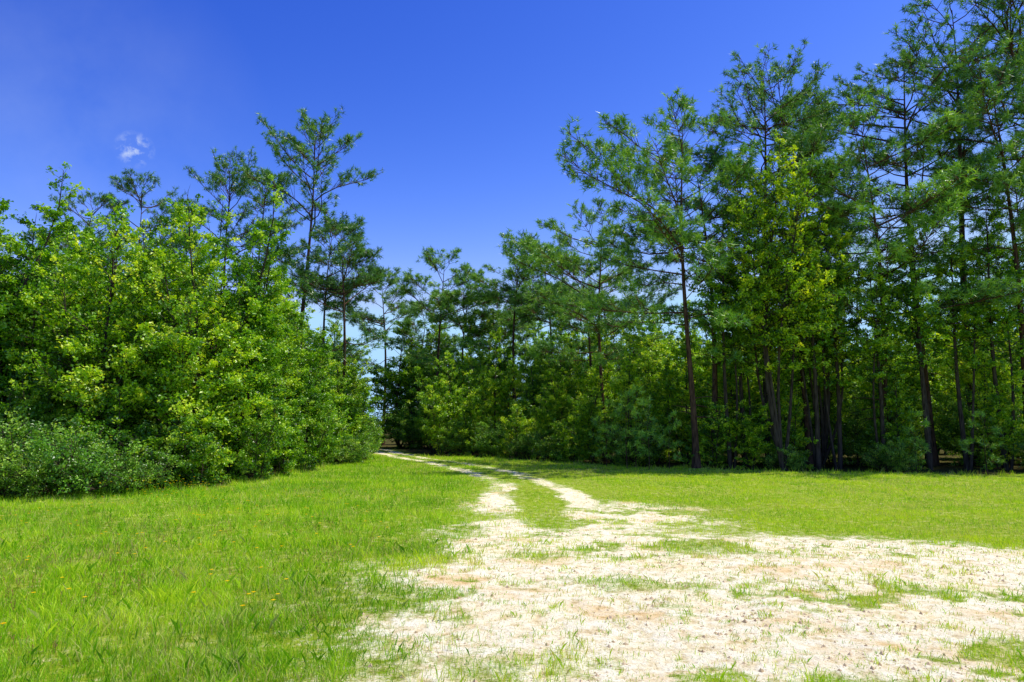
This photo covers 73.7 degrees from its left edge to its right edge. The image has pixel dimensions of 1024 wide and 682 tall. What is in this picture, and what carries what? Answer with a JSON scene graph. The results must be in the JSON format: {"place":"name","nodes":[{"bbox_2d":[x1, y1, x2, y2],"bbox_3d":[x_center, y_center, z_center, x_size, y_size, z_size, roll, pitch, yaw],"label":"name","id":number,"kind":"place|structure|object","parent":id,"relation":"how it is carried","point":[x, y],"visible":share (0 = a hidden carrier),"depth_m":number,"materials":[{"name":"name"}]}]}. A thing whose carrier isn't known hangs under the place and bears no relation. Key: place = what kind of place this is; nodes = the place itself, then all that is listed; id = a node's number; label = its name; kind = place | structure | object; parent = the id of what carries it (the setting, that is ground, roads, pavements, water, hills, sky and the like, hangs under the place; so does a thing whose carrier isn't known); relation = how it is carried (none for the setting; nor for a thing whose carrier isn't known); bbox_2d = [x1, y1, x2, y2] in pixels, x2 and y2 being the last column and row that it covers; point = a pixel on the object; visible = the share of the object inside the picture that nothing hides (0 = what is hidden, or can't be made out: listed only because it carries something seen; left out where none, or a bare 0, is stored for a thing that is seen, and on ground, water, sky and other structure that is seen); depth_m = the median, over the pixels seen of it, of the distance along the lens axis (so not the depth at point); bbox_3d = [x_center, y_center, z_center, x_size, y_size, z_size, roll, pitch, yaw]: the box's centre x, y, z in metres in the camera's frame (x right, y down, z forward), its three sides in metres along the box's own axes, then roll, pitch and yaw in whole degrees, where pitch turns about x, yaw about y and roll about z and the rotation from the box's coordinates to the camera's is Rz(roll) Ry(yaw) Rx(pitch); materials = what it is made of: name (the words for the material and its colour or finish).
{"place":"outdoors","nodes":[
{"label":"outdoors","id":0,"kind":"place"},
{"bbox_2d":[0,430,1023,681],"bbox_3d":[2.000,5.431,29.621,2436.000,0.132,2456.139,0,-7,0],"label":"ground","id":1,"kind":"structure","parent":0,"point":[654,662],"depth_m":6.90,"materials":[{"name":"beige sand"}]},
{"bbox_2d":[0,450,59,497],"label":"shrub","id":2,"kind":"object","parent":1,"relation":"on","point":[16,490],"visible":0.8,"depth_m":15.50,"materials":[{"name":"green plant"}]},
{"bbox_2d":[0,363,72,443],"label":"sweetgum sapling","id":3,"kind":"object","parent":1,"relation":"on","point":[40,410],"visible":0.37,"depth_m":18.85,"materials":[{"name":"green plant"}]},
{"bbox_2d":[0,415,82,497],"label":"shrub","id":4,"kind":"object","parent":1,"relation":"on","point":[10,451],"visible":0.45,"depth_m":16.22,"materials":[{"name":"green plant"}]},
{"bbox_2d":[0,161,89,437],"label":"sweetgum tree","id":5,"kind":"object","parent":1,"relation":"on","point":[12,286],"visible":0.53,"depth_m":20.52,"materials":[{"name":"green plant"}]},
{"bbox_2d":[5,419,141,495],"bbox_3d":[-10.707,3.028,16.715,3.442,2.264,2.908,-6,-9,38],"label":"shrub","id":6,"kind":"object","parent":1,"relation":"on","point":[70,471],"visible":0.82,"depth_m":16.14,"materials":[{"name":"green plant"}]},
{"bbox_2d":[25,190,128,282],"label":"pine tree","id":7,"kind":"object","parent":1,"relation":"on","point":[88,194],"visible":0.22,"depth_m":46.33,"materials":[{"name":"green plant"}]},
{"bbox_2d":[0,201,199,488],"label":"sweetgum tree","id":8,"kind":"object","parent":1,"relation":"on","point":[82,354],"visible":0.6,"depth_m":19.93,"materials":[{"name":"green plant"}]},
{"bbox_2d":[34,194,197,447],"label":"sweetgum tree","id":9,"kind":"object","parent":1,"relation":"on","point":[94,244],"visible":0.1,"depth_m":24.14,"materials":[{"name":"green plant"}]},
{"bbox_2d":[57,380,183,488],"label":"sweetgum sapling","id":10,"kind":"object","parent":1,"relation":"on","point":[143,437],"visible":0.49,"depth_m":18.75,"materials":[{"name":"green plant"}]},
{"bbox_2d":[71,442,192,494],"bbox_3d":[-9.642,3.339,17.297,2.115,1.647,2.503,-3,-8,19],"label":"shrub","id":11,"kind":"object","parent":1,"relation":"on","point":[148,475],"visible":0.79,"depth_m":17.11,"materials":[{"name":"green plant"}]},
{"bbox_2d":[93,168,199,270],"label":"pine tree","id":12,"kind":"object","parent":1,"relation":"on","point":[129,180],"visible":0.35,"depth_m":45.83,"materials":[{"name":"green plant"}]},
{"bbox_2d":[117,187,249,470],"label":"sweetgum tree","id":13,"kind":"object","parent":1,"relation":"on","point":[183,259],"visible":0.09,"depth_m":23.85,"materials":[{"name":"green plant"}]},
{"bbox_2d":[108,196,275,482],"bbox_3d":[-9.679,-0.083,20.816,4.410,9.275,4.748,7,-10,-43],"label":"sweetgum tree","id":14,"kind":"object","parent":1,"relation":"on","point":[199,391],"visible":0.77,"depth_m":20.60,"materials":[{"name":"green plant"}]},
{"bbox_2d":[157,407,244,487],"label":"sweetgum sapling","id":15,"kind":"object","parent":1,"relation":"on","point":[199,440],"visible":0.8,"depth_m":19.02,"materials":[{"name":"green plant"}]},
{"bbox_2d":[175,195,240,430],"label":"sweetgum tree","id":16,"kind":"object","parent":1,"relation":"on","point":[216,251],"visible":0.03,"depth_m":28.91,"materials":[{"name":"green plant"}]},
{"bbox_2d":[0,504,435,653],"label":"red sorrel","id":17,"kind":"object","parent":1,"relation":"on","point":[143,574],"visible":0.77,"depth_m":8.54,"materials":[{"name":"green plant"}]},
{"bbox_2d":[12,470,448,553],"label":"weeds","id":18,"kind":"object","parent":1,"relation":"on","point":[163,514],"visible":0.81,"depth_m":11.84,"materials":[{"name":"green plant"}]},
{"bbox_2d":[171,146,295,312],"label":"pine tree","id":19,"kind":"object","parent":1,"relation":"on","point":[217,178],"visible":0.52,"depth_m":42.81,"materials":[{"name":"green plant"}]},
{"bbox_2d":[189,174,300,477],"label":"sweetgum tree","id":20,"kind":"object","parent":1,"relation":"on","point":[257,307],"visible":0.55,"depth_m":23.49,"materials":[{"name":"green plant"}]},
{"bbox_2d":[215,388,294,479],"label":"sweetgum sapling","id":21,"kind":"object","parent":1,"relation":"on","point":[247,465],"visible":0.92,"depth_m":21.70,"materials":[{"name":"green plant"}]},
{"bbox_2d":[223,240,309,469],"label":"sweetgum tree","id":22,"kind":"object","parent":1,"relation":"on","point":[287,368],"visible":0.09,"depth_m":26.57,"materials":[{"name":"green plant"}]},
{"bbox_2d":[220,168,313,284],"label":"pine tree","id":23,"kind":"object","parent":1,"relation":"on","point":[259,197],"visible":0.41,"depth_m":42.64,"materials":[{"name":"green plant"}]},
{"bbox_2d":[259,391,307,475],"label":"sweetgum sapling","id":24,"kind":"object","parent":1,"relation":"on","point":[289,452],"visible":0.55,"depth_m":24.21,"materials":[{"name":"green plant"}]},
{"bbox_2d":[253,303,352,466],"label":"sweetgum tree","id":25,"kind":"object","parent":1,"relation":"on","point":[309,384],"visible":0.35,"depth_m":28.89,"materials":[{"name":"green plant"}]},
{"bbox_2d":[237,106,383,354],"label":"pine tree","id":26,"kind":"object","parent":1,"relation":"on","point":[298,146],"visible":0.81,"depth_m":39.03,"materials":[{"name":"green plant"}]},
{"bbox_2d":[278,395,342,469],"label":"sweetgum sapling","id":27,"kind":"object","parent":1,"relation":"on","point":[309,458],"visible":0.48,"depth_m":26.49,"materials":[{"name":"green plant"}]},
{"bbox_2d":[270,207,383,359],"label":"pine tree","id":28,"kind":"object","parent":1,"relation":"on","point":[368,254],"visible":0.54,"depth_m":36.96,"materials":[{"name":"green plant"}]},
{"bbox_2d":[299,323,361,464],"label":"sweetgum tree","id":29,"kind":"object","parent":1,"relation":"on","point":[337,399],"visible":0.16,"depth_m":31.67,"materials":[{"name":"green plant"}]},
{"bbox_2d":[272,213,390,406],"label":"pine tree","id":30,"kind":"object","parent":1,"relation":"on","point":[375,276],"visible":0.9,"depth_m":35.28,"materials":[{"name":"green plant"}]},
{"bbox_2d":[311,346,381,460],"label":"sweetgum tree","id":31,"kind":"object","parent":1,"relation":"on","point":[352,388],"visible":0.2,"depth_m":34.59,"materials":[{"name":"green plant"}]},
{"bbox_2d":[391,392,445,449],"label":"shrub","id":32,"kind":"object","parent":1,"relation":"on","point":[414,432],"visible":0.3,"depth_m":53.08,"materials":[{"name":"green plant"}]},
{"bbox_2d":[380,298,470,440],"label":"pine tree","id":33,"kind":"object","parent":1,"relation":"on","point":[408,323],"visible":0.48,"depth_m":56.02,"materials":[{"name":"green plant"}]},
{"bbox_2d":[409,358,455,452],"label":"sweetgum sapling","id":34,"kind":"object","parent":1,"relation":"on","point":[417,419],"visible":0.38,"depth_m":46.29,"materials":[{"name":"green plant"}]},
{"bbox_2d":[420,379,463,454],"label":"sweetgum sapling","id":35,"kind":"object","parent":1,"relation":"on","point":[442,408],"visible":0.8,"depth_m":42.00,"materials":[{"name":"green plant"}]},
{"bbox_2d":[392,246,499,450],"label":"pine tree","id":36,"kind":"object","parent":1,"relation":"on","point":[437,296],"visible":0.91,"depth_m":49.58,"materials":[{"name":"green plant"}]},
{"bbox_2d":[426,350,469,453],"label":"sweetgum tree","id":37,"kind":"object","parent":1,"relation":"on","point":[439,385],"visible":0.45,"depth_m":43.82,"materials":[{"name":"green plant"}]},
{"bbox_2d":[420,264,519,447],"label":"pine tree","id":38,"kind":"object","parent":1,"relation":"on","point":[486,314],"visible":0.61,"depth_m":50.69,"materials":[{"name":"green plant"}]},
{"bbox_2d":[446,369,496,455],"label":"sweetgum sapling","id":39,"kind":"object","parent":1,"relation":"on","point":[473,402],"visible":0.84,"depth_m":40.77,"materials":[{"name":"green plant"}]},
{"bbox_2d":[441,340,503,452],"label":"sweetgum tree","id":40,"kind":"object","parent":1,"relation":"on","point":[477,370],"visible":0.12,"depth_m":45.57,"materials":[{"name":"green plant"}]},
{"bbox_2d":[470,419,513,456],"bbox_3d":[-1.097,5.579,39.012,2.354,2.478,2.853,3,-8,-22],"label":"shrub","id":41,"kind":"object","parent":1,"relation":"on","point":[488,437],"visible":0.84,"depth_m":38.70,"materials":[{"name":"green plant"}]},
{"bbox_2d":[451,287,536,428],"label":"pine tree","id":42,"kind":"object","parent":1,"relation":"on","point":[525,324],"visible":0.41,"depth_m":52.65,"materials":[{"name":"green plant"}]},
{"bbox_2d":[465,327,523,450],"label":"sweetgum tree","id":43,"kind":"object","parent":1,"relation":"on","point":[505,385],"visible":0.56,"depth_m":41.82,"materials":[{"name":"green plant"}]},
{"bbox_2d":[482,311,523,450],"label":"sweetgum tree","id":44,"kind":"object","parent":1,"relation":"on","point":[508,351],"visible":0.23,"depth_m":49.93,"materials":[{"name":"green plant"}]},
{"bbox_2d":[455,230,562,409],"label":"pine tree","id":45,"kind":"object","parent":1,"relation":"on","point":[510,272],"visible":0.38,"depth_m":48.24,"materials":[{"name":"green plant"}]},
{"bbox_2d":[0,453,1023,681],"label":"grass","id":46,"kind":"structure","parent":1,"relation":"on","point":[153,594],"depth_m":8.37,"materials":[{"name":"green plant"}]},
{"bbox_2d":[1,229,1023,454],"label":"distant trees","id":47,"kind":"object","parent":1,"relation":"on","point":[399,376],"visible":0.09,"depth_m":56.57,"materials":[{"name":"green plant"}]},
{"bbox_2d":[492,400,536,456],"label":"sweetgum sapling","id":48,"kind":"object","parent":1,"relation":"on","point":[521,423],"visible":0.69,"depth_m":38.11,"materials":[{"name":"green plant"}]},
{"bbox_2d":[508,345,552,432],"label":"sweetgum tree","id":49,"kind":"object","parent":1,"relation":"on","point":[530,388],"visible":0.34,"depth_m":41.40,"materials":[{"name":"green plant"}]},
{"bbox_2d":[477,236,603,381],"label":"pine tree","id":50,"kind":"object","parent":1,"relation":"on","point":[518,295],"visible":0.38,"depth_m":47.30,"materials":[{"name":"green plant"}]},
{"bbox_2d":[529,354,577,458],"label":"sweetgum tree","id":51,"kind":"object","parent":1,"relation":"on","point":[560,409],"visible":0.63,"depth_m":36.27,"materials":[{"name":"green plant"}]},
{"bbox_2d":[531,318,588,454],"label":"sweetgum tree","id":52,"kind":"object","parent":1,"relation":"on","point":[570,370],"visible":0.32,"depth_m":41.13,"materials":[{"name":"green plant"}]},
{"bbox_2d":[545,396,596,461],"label":"sweetgum sapling","id":53,"kind":"object","parent":1,"relation":"on","point":[566,447],"visible":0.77,"depth_m":33.74,"materials":[{"name":"green plant"}]},
{"bbox_2d":[511,253,644,393],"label":"pine tree","id":54,"kind":"object","parent":1,"relation":"on","point":[550,310],"visible":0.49,"depth_m":41.16,"materials":[{"name":"green plant"}]},
{"bbox_2d":[501,195,662,461],"bbox_3d":[3.266,-0.654,35.101,8.020,13.657,8.250,1,-7,-6],"label":"pine tree","id":55,"kind":"object","parent":1,"relation":"on","point":[559,262],"visible":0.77,"depth_m":34.34,"materials":[{"name":"green plant"}]},
{"bbox_2d":[568,373,606,462],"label":"sweetgum tree","id":56,"kind":"object","parent":1,"relation":"on","point":[586,426],"visible":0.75,"depth_m":32.69,"materials":[{"name":"green plant"}]},
{"bbox_2d":[572,321,620,446],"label":"sweetgum tree","id":57,"kind":"object","parent":1,"relation":"on","point":[592,381],"visible":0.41,"depth_m":36.51,"materials":[{"name":"green plant"}]},
{"bbox_2d":[557,247,681,398],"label":"pine tree","id":58,"kind":"object","parent":1,"relation":"on","point":[661,299],"visible":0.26,"depth_m":43.48,"materials":[{"name":"green plant"}]},
{"bbox_2d":[600,323,662,461],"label":"oak tree","id":59,"kind":"object","parent":1,"relation":"on","point":[627,381],"visible":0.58,"depth_m":31.28,"materials":[{"name":"green plant"}]},
{"bbox_2d":[596,427,667,466],"bbox_3d":[5.294,4.864,30.372,2.644,2.058,3.129,6,-9,-39],"label":"shrub","id":60,"kind":"object","parent":1,"relation":"on","point":[619,460],"visible":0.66,"depth_m":30.00,"materials":[{"name":"green plant"}]},
{"bbox_2d":[627,360,684,464],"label":"sweetgum sapling","id":61,"kind":"object","parent":1,"relation":"on","point":[668,404],"visible":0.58,"depth_m":30.90,"materials":[{"name":"green plant"}]},
{"bbox_2d":[614,330,704,458],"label":"tree","id":62,"kind":"object","parent":1,"relation":"on","point":[647,356],"visible":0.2,"depth_m":37.28,"materials":[{"name":"green plant"}]},
{"bbox_2d":[301,494,1023,681],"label":"soil clods","id":63,"kind":"object","parent":1,"relation":"on","point":[370,665],"visible":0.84,"depth_m":5.85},
{"bbox_2d":[551,86,783,468],"bbox_3d":[5.616,-2.654,28.551,9.435,15.933,9.706,4,-8,-28],"label":"pine tree","id":64,"kind":"object","parent":1,"relation":"on","point":[644,169],"visible":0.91,"depth_m":27.46,"materials":[{"name":"green plant"}]},
{"bbox_2d":[652,331,722,463],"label":"oak tree","id":65,"kind":"object","parent":1,"relation":"on","point":[699,409],"visible":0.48,"depth_m":31.93,"materials":[{"name":"green plant"}]},
{"bbox_2d":[597,130,799,465],"bbox_3d":[7.925,-2.087,30.220,8.114,15.260,8.216,0,-7,-3],"label":"pine tree","id":66,"kind":"object","parent":1,"relation":"on","point":[703,320],"visible":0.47,"depth_m":30.63,"materials":[{"name":"green plant"}]},
{"bbox_2d":[679,397,743,467],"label":"sweetgum sapling","id":67,"kind":"object","parent":1,"relation":"on","point":[704,436],"visible":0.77,"depth_m":27.92,"materials":[{"name":"green plant"}]},
{"bbox_2d":[678,205,769,468],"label":"oak tree","id":68,"kind":"object","parent":1,"relation":"on","point":[718,287],"visible":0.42,"depth_m":28.45,"materials":[{"name":"green plant"}]},
{"bbox_2d":[703,338,763,463],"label":"sweetgum sapling","id":69,"kind":"object","parent":1,"relation":"on","point":[731,393],"visible":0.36,"depth_m":31.51,"materials":[{"name":"green plant"}]},
{"bbox_2d":[703,238,778,466],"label":"oak tree","id":70,"kind":"object","parent":1,"relation":"on","point":[740,372],"visible":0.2,"depth_m":29.04,"materials":[{"name":"green plant"}]},
{"bbox_2d":[725,399,774,468],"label":"sweetgum sapling","id":71,"kind":"object","parent":1,"relation":"on","point":[747,430],"visible":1,"depth_m":27.29,"materials":[{"name":"green plant"}]},
{"bbox_2d":[675,38,868,464],"bbox_3d":[11.944,-3.945,31.774,8.516,19.360,8.280,-2,-8,15],"label":"pine tree","id":72,"kind":"object","parent":1,"relation":"on","point":[787,99],"visible":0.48,"depth_m":31.43,"materials":[{"name":"green plant"}]},
{"bbox_2d":[714,130,846,470],"bbox_3d":[10.571,-1.728,27.403,5.048,13.937,4.830,-5,-9,32],"label":"sweetgum tree","id":73,"kind":"object","parent":1,"relation":"on","point":[767,279],"visible":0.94,"depth_m":27.04,"materials":[{"name":"green plant"}]},
{"bbox_2d":[708,45,864,461],"bbox_3d":[13.696,-4.381,33.844,6.037,20.775,7.624,1,-7,-6],"label":"pine tree","id":74,"kind":"object","parent":1,"relation":"on","point":[763,98],"visible":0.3,"depth_m":33.56,"materials":[{"name":"green plant"}]},
{"bbox_2d":[757,368,820,468],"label":"sweetgum sapling","id":75,"kind":"object","parent":1,"relation":"on","point":[796,434],"visible":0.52,"depth_m":28.07,"materials":[{"name":"green plant"}]},
{"bbox_2d":[720,118,879,466],"bbox_3d":[13.045,-2.034,30.425,6.762,15.260,6.847,6,-9,-39],"label":"pine tree","id":76,"kind":"object","parent":1,"relation":"on","point":[807,138],"visible":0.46,"depth_m":29.04,"materials":[{"name":"green plant"}]},
{"bbox_2d":[761,218,850,470],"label":"oak tree","id":77,"kind":"object","parent":1,"relation":"on","point":[816,449],"visible":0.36,"depth_m":27.45,"materials":[{"name":"green plant"}]},
{"bbox_2d":[767,192,879,466],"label":"sweetgum tree","id":78,"kind":"object","parent":1,"relation":"on","point":[843,384],"visible":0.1,"depth_m":29.00,"materials":[{"name":"green plant"}]},
{"bbox_2d":[788,195,873,468],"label":"oak tree","id":79,"kind":"object","parent":1,"relation":"on","point":[842,241],"visible":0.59,"depth_m":28.25,"materials":[{"name":"green plant"}]},
{"bbox_2d":[798,346,864,463],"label":"oak tree","id":80,"kind":"object","parent":1,"relation":"on","point":[833,402],"visible":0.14,"depth_m":30.69,"materials":[{"name":"green plant"}]},
{"bbox_2d":[814,402,892,465],"bbox_3d":[15.077,4.129,29.818,3.487,3.029,2.877,-2,-8,18],"label":"shrub","id":81,"kind":"object","parent":1,"relation":"on","point":[857,435],"visible":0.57,"depth_m":29.39,"materials":[{"name":"green plant"}]},
{"bbox_2d":[832,251,912,469],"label":"oak tree","id":82,"kind":"object","parent":1,"relation":"on","point":[878,345],"visible":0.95,"depth_m":27.22,"materials":[{"name":"green plant"}]},
{"bbox_2d":[854,437,927,470],"bbox_3d":[14.627,4.495,26.381,2.115,1.647,2.503,1,-7,-10],"label":"shrub","id":83,"kind":"object","parent":1,"relation":"on","point":[895,459],"visible":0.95,"depth_m":26.11,"materials":[{"name":"green plant"}]},
{"bbox_2d":[857,339,925,465],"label":"sweetgum sapling","id":84,"kind":"object","parent":1,"relation":"on","point":[909,381],"visible":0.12,"depth_m":30.32,"materials":[{"name":"green plant"}]},
{"bbox_2d":[859,364,924,469],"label":"sweetgum sapling","id":85,"kind":"object","parent":1,"relation":"on","point":[903,412],"visible":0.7,"depth_m":27.60,"materials":[{"name":"green plant"}]},
{"bbox_2d":[854,322,939,453],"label":"oak tree","id":86,"kind":"object","parent":1,"relation":"on","point":[866,384],"visible":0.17,"depth_m":31.02,"materials":[{"name":"green plant"}]},
{"bbox_2d":[786,82,1023,439],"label":"pine tree","id":87,"kind":"object","parent":1,"relation":"on","point":[940,188],"visible":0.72,"depth_m":27.44,"materials":[{"name":"green plant"}]},
{"bbox_2d":[787,21,1023,465],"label":"pine tree","id":88,"kind":"object","parent":1,"relation":"on","point":[935,78],"visible":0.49,"depth_m":30.84,"materials":[{"name":"green plant"}]},
{"bbox_2d":[877,212,958,469],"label":"oak tree","id":89,"kind":"object","parent":1,"relation":"on","point":[908,289],"visible":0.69,"depth_m":27.42,"materials":[{"name":"green plant"}]},
{"bbox_2d":[842,0,1023,463],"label":"pine tree","id":90,"kind":"object","parent":1,"relation":"on","point":[980,30],"visible":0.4,"depth_m":32.72,"materials":[{"name":"green plant"}]},
{"bbox_2d":[898,30,1023,415],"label":"pine tree","id":91,"kind":"object","parent":1,"relation":"on","point":[978,91],"visible":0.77,"depth_m":27.83,"materials":[{"name":"green plant"}]},
{"bbox_2d":[901,0,1023,255],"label":"pine tree","id":92,"kind":"object","parent":1,"relation":"on","point":[1001,6],"visible":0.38,"depth_m":32.10,"materials":[{"name":"green plant"}]},
{"bbox_2d":[911,223,1020,469],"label":"oak tree","id":93,"kind":"object","parent":1,"relation":"on","point":[987,333],"visible":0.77,"depth_m":27.40,"materials":[{"name":"green plant"}]},
{"bbox_2d":[932,297,1021,457],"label":"tree","id":94,"kind":"object","parent":1,"relation":"on","point":[947,373],"visible":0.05,"depth_m":36.37,"materials":[{"name":"green plant"}]},
{"bbox_2d":[931,385,1023,466],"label":"shrub","id":95,"kind":"object","parent":1,"relation":"on","point":[946,434],"visible":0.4,"depth_m":29.62,"materials":[{"name":"green plant"}]},
{"bbox_2d":[942,196,1023,469],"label":"oak tree","id":96,"kind":"object","parent":1,"relation":"on","point":[991,313],"visible":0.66,"depth_m":27.49,"materials":[{"name":"green plant"}]},
{"bbox_2d":[942,308,1023,455],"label":"sapling","id":97,"kind":"object","parent":1,"relation":"on","point":[966,377],"visible":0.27,"depth_m":31.12,"materials":[{"name":"green plant"}]},
{"bbox_2d":[946,73,1023,309],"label":"pine tree","id":98,"kind":"object","parent":1,"relation":"on","point":[1013,189],"visible":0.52,"depth_m":28.11,"materials":[{"name":"green plant"}]},
{"bbox_2d":[955,361,1023,469],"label":"sweetgum sapling","id":99,"kind":"object","parent":1,"relation":"on","point":[1004,415],"visible":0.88,"depth_m":26.89,"materials":[{"name":"green plant"}]},
{"bbox_2d":[0,0,1023,425],"label":"sky","id":100,"kind":"structure","parent":0,"point":[462,106],"materials":[{"name":"blue"}]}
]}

